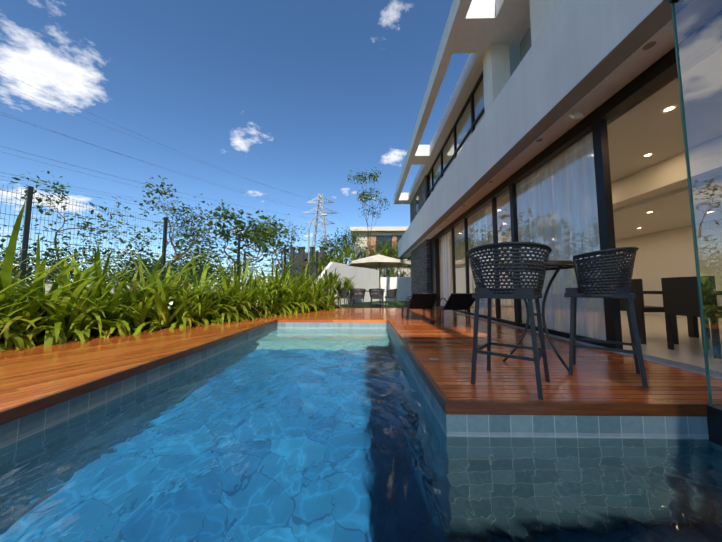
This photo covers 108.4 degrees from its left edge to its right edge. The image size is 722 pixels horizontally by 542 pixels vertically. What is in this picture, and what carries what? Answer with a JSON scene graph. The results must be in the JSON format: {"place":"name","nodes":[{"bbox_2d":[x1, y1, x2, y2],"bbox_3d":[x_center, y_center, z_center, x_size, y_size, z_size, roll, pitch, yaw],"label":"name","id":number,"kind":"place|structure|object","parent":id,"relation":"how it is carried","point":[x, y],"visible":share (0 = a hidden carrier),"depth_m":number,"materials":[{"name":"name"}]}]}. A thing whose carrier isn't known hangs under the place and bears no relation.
{"place":"outdoors","nodes":[
{"label":"outdoors","id":0,"kind":"place"},
{"bbox_2d":[0,313,292,410],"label":"deck","id":1,"kind":"structure","parent":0,"point":[38,370],"depth_m":3.08,"materials":[{"name":"brown wood"}]},
{"bbox_2d":[0,210,354,284],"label":"trees","id":2,"kind":"object","parent":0,"point":[188,254],"depth_m":62.48,"materials":[{"name":"green plant"}]},
{"bbox_2d":[11,305,350,345],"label":"planter soil","id":3,"kind":"structure","parent":0,"point":[145,328],"depth_m":5.36,"materials":[{"name":"brown soil"}]},
{"bbox_2d":[0,201,345,352],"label":"border plants","id":4,"kind":"object","parent":3,"relation":"on","point":[82,311],"visible":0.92,"depth_m":5.00,"materials":[{"name":"green plant"}]},
{"bbox_2d":[292,269,360,306],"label":"corner shrubs","id":5,"kind":"object","parent":3,"relation":"on","point":[346,284],"visible":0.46,"depth_m":11.82,"materials":[{"name":"green plant"}]},
{"bbox_2d":[0,167,410,286],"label":"trees","id":6,"kind":"object","parent":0,"point":[345,249],"depth_m":11.39,"materials":[{"name":"green plant"}]},
{"bbox_2d":[0,186,410,286],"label":"fence panels","id":7,"kind":"object","parent":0,"point":[262,264],"visible":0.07,"depth_m":5.99,"materials":[{"name":"black metal"}]},
{"bbox_2d":[0,0,469,285],"label":"sky","id":8,"kind":"structure","parent":0,"point":[293,97],"materials":[{"name":"blue"}]},
{"bbox_2d":[0,322,708,447],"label":"pool tile border","id":9,"kind":"object","parent":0,"point":[686,427],"visible":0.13,"depth_m":1.80,"materials":[{"name":"tile"}]},
{"bbox_2d":[0,328,721,541],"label":"pool water","id":10,"kind":"structure","parent":9,"relation":"in","point":[307,435],"depth_m":1.47,"materials":[{"name":"teal liquid"}]},
{"bbox_2d":[341,301,409,307],"bbox_3d":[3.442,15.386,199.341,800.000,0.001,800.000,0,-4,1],"label":"ground grass","id":11,"kind":"structure","parent":0,"point":[391,304],"depth_m":13.74,"materials":[{"name":"green plant"}]},
{"bbox_2d":[16,262,410,305],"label":"boundary walls","id":12,"kind":"structure","parent":11,"relation":"on","point":[367,279],"depth_m":17.78,"materials":[{"name":"white paint"}]},
{"bbox_2d":[19,186,386,283],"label":"fence posts","id":13,"kind":"object","parent":12,"relation":"on","point":[27,220],"visible":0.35,"depth_m":4.75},
{"bbox_2d":[289,247,324,279],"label":"building","id":14,"kind":"structure","parent":11,"relation":"on","point":[295,261],"depth_m":36.20,"materials":[{"name":"grey"}]},
{"bbox_2d":[308,214,326,261],"bbox_3d":[-5.579,-2.083,33.305,2.378,10.580,0.300,0,-4,1],"label":"street lamp","id":15,"kind":"object","parent":11,"relation":"on","point":[309,233],"visible":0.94,"depth_m":33.46,"materials":[{"name":"grey metal"}]},
{"bbox_2d":[303,193,336,262],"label":"pylon","id":16,"kind":"object","parent":11,"relation":"on","point":[323,222],"visible":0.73,"depth_m":132.25,"materials":[{"name":"silver metal"}]},
{"bbox_2d":[0,72,347,241],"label":"power lines","id":17,"kind":"object","parent":16,"relation":"attached to","point":[126,179],"visible":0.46,"depth_m":55.55,"materials":[{"name":"grey"}]},
{"bbox_2d":[337,288,410,307],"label":"patio chairs","id":18,"kind":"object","parent":11,"relation":"on","point":[381,301],"depth_m":11.88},
{"bbox_2d":[338,296,395,297],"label":"seat cushions","id":19,"kind":"object","parent":18,"relation":"on","point":[371,297],"visible":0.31,"depth_m":12.04,"materials":[{"name":"grey fabric"}]},
{"bbox_2d":[338,289,396,297],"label":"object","id":20,"kind":"object","parent":18,"relation":"attached to","point":[392,293],"visible":0.73,"depth_m":11.48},
{"bbox_2d":[350,226,410,276],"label":"neighbour house","id":21,"kind":"structure","parent":11,"relation":"on","point":[377,231],"depth_m":29.02,"materials":[{"name":"white paint"}]},
{"bbox_2d":[367,235,396,256],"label":"neighbour panels","id":22,"kind":"object","parent":21,"relation":"attached to","point":[373,239],"visible":0.29,"depth_m":29.23,"materials":[{"name":"brown wood"}]},
{"bbox_2d":[377,235,405,258],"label":"neighbour windows","id":23,"kind":"structure","parent":21,"relation":"in","point":[388,237],"depth_m":29.23,"materials":[{"name":"grey glass"}]},
{"bbox_2d":[365,253,398,304],"bbox_3d":[0.915,0.372,13.356,3.121,2.775,3.121,0,-4,1],"label":"umbrella pole","id":24,"kind":"object","parent":11,"relation":"on","point":[379,284],"visible":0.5,"depth_m":14.00,"materials":[{"name":"grey metal"}]},
{"bbox_2d":[348,254,410,267],"bbox_3d":[0.915,-0.578,13.425,3.196,0.560,3.196,0,-4,1],"label":"umbrella canopy","id":25,"kind":"object","parent":24,"relation":"attached to","point":[374,260],"visible":1,"depth_m":13.41,"materials":[{"name":"beige fabric"}]},
{"bbox_2d":[669,0,721,443],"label":"glass clamp","id":26,"kind":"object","parent":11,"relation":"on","point":[714,418],"depth_m":1.75,"materials":[{"name":"black"}]},
{"bbox_2d":[671,3,712,404],"bbox_3d":[2.403,-0.574,1.898,0.016,2.990,0.008,0,-4,1],"label":"glass panel edge","id":27,"kind":"object","parent":26,"relation":"attached to","point":[692,213],"visible":1,"depth_m":1.89,"materials":[{"name":"teal"}]},
{"bbox_2d":[673,0,721,406],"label":"glass screen","id":28,"kind":"object","parent":26,"relation":"on","point":[712,146],"visible":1,"depth_m":1.81,"materials":[{"name":"clear glass"}]},
{"bbox_2d":[278,308,721,404],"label":"deck","id":29,"kind":"structure","parent":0,"point":[600,375],"depth_m":2.64,"materials":[{"name":"brown wood"}]},
{"bbox_2d":[0,319,706,424],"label":"deck fascia","id":30,"kind":"structure","parent":29,"relation":"attached to","point":[571,408],"depth_m":1.81,"materials":[{"name":"brown wood"}]},
{"bbox_2d":[401,293,474,321],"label":"lounge chair frames","id":31,"kind":"structure","parent":29,"relation":"on","point":[431,311],"depth_m":6.65,"materials":[{"name":"black metal"}]},
{"bbox_2d":[406,294,474,308],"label":"lounger slings","id":32,"kind":"object","parent":31,"relation":"attached to","point":[455,301],"visible":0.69,"depth_m":6.33,"materials":[{"name":"black fabric"}]},
{"bbox_2d":[466,242,647,399],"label":"bar stool frames","id":33,"kind":"structure","parent":29,"relation":"on","point":[636,350],"depth_m":2.25,"materials":[{"name":"black metal"}]},
{"bbox_2d":[498,260,572,269],"bbox_3d":[1.901,-0.060,2.860,0.698,0.035,0.698,0,-4,1],"label":"bar table top","id":34,"kind":"object","parent":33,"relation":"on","point":[558,262],"visible":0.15,"depth_m":2.54,"materials":[{"name":"brown wood"}]},
{"bbox_2d":[468,245,636,295],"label":"woven stool backrests","id":35,"kind":"object","parent":33,"relation":"attached to","point":[614,277],"visible":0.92,"depth_m":2.22,"materials":[{"name":"black wicker"}]},
{"bbox_2d":[475,287,629,293],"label":"seat cushions","id":36,"kind":"object","parent":33,"relation":"on","point":[524,290],"visible":0.61,"depth_m":2.21,"materials":[{"name":"grey fabric"}]},
{"bbox_2d":[448,310,721,378],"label":"door track","id":37,"kind":"structure","parent":29,"relation":"on","point":[688,367],"depth_m":2.84,"materials":[{"name":"grey metal"}]},
{"bbox_2d":[394,0,662,295],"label":"house","id":38,"kind":"structure","parent":0,"point":[574,43],"depth_m":5.60,"materials":[{"name":"white paint"}]},
{"bbox_2d":[416,195,418,214],"bbox_3d":[3.292,-3.720,15.167,0.020,1.200,0.700,0,-4,1],"label":"stone window","id":39,"kind":"structure","parent":38,"relation":"attached to","point":[417,204],"depth_m":15.12,"materials":[{"name":"grey"}]},
{"bbox_2d":[457,81,483,153],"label":"blinds","id":40,"kind":"object","parent":38,"relation":"attached to","point":[478,108],"depth_m":8.10,"materials":[{"name":"beige"}]},
{"bbox_2d":[437,111,583,230],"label":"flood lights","id":41,"kind":"object","parent":38,"relation":"attached to","point":[573,115],"visible":1,"depth_m":3.57,"materials":[{"name":"white"}]},
{"bbox_2d":[445,41,655,220],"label":"soffit spots","id":42,"kind":"object","parent":38,"relation":"attached to","point":[649,45],"visible":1,"depth_m":2.71,"materials":[{"name":"grey"}]},
{"bbox_2d":[409,0,721,251],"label":"soffit","id":43,"kind":"structure","parent":38,"relation":"attached to","point":[636,63],"depth_m":3.27,"materials":[{"name":"white paint"}]},
{"bbox_2d":[427,10,721,348],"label":"door frames","id":44,"kind":"structure","parent":38,"relation":"attached to","point":[653,76],"depth_m":3.62,"materials":[{"name":"black metal"}]},
{"bbox_2d":[428,80,604,339],"bbox_3d":[3.364,-1.960,8.314,0.120,6.510,9.310,0,-4,1],"label":"door glass","id":45,"kind":"object","parent":44,"relation":"in","point":[448,151],"depth_m":5.51,"materials":[{"name":"clear glass"}]},
{"bbox_2d":[398,0,692,258],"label":"ceiling trim","id":46,"kind":"structure","parent":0,"point":[654,21],"depth_m":3.25,"materials":[{"name":"white paint"}]},
{"bbox_2d":[571,285,595,287],"bbox_3d":[2.192,0.152,2.561,0.180,0.030,0.200,-4,-6,42],"label":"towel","id":47,"kind":"object","parent":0,"point":[574,286],"visible":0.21,"depth_m":2.52,"materials":[{"name":"white fabric"}]},
{"bbox_2d":[464,306,721,370],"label":"interior floor","id":48,"kind":"structure","parent":0,"point":[688,349],"depth_m":4.06,"materials":[{"name":"beige tile"}]},
{"bbox_2d":[439,41,721,319],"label":"interior walls","id":49,"kind":"structure","parent":48,"relation":"on","point":[660,235],"depth_m":5.19,"materials":[{"name":"beige paint"}]},
{"bbox_2d":[441,132,605,339],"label":"curtains","id":50,"kind":"object","parent":49,"relation":"attached to","point":[445,259],"visible":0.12,"depth_m":4.50,"materials":[{"name":"white fabric"}]},
{"bbox_2d":[498,107,708,223],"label":"ceiling lights","id":51,"kind":"object","parent":49,"relation":"on","point":[668,109],"visible":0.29,"depth_m":3.48,"materials":[{"name":"white"}]},
{"bbox_2d":[618,276,721,358],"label":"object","id":52,"kind":"object","parent":48,"relation":"on","point":[680,296],"visible":0.6,"depth_m":3.43,"materials":[{"name":"black wood"}]}
]}

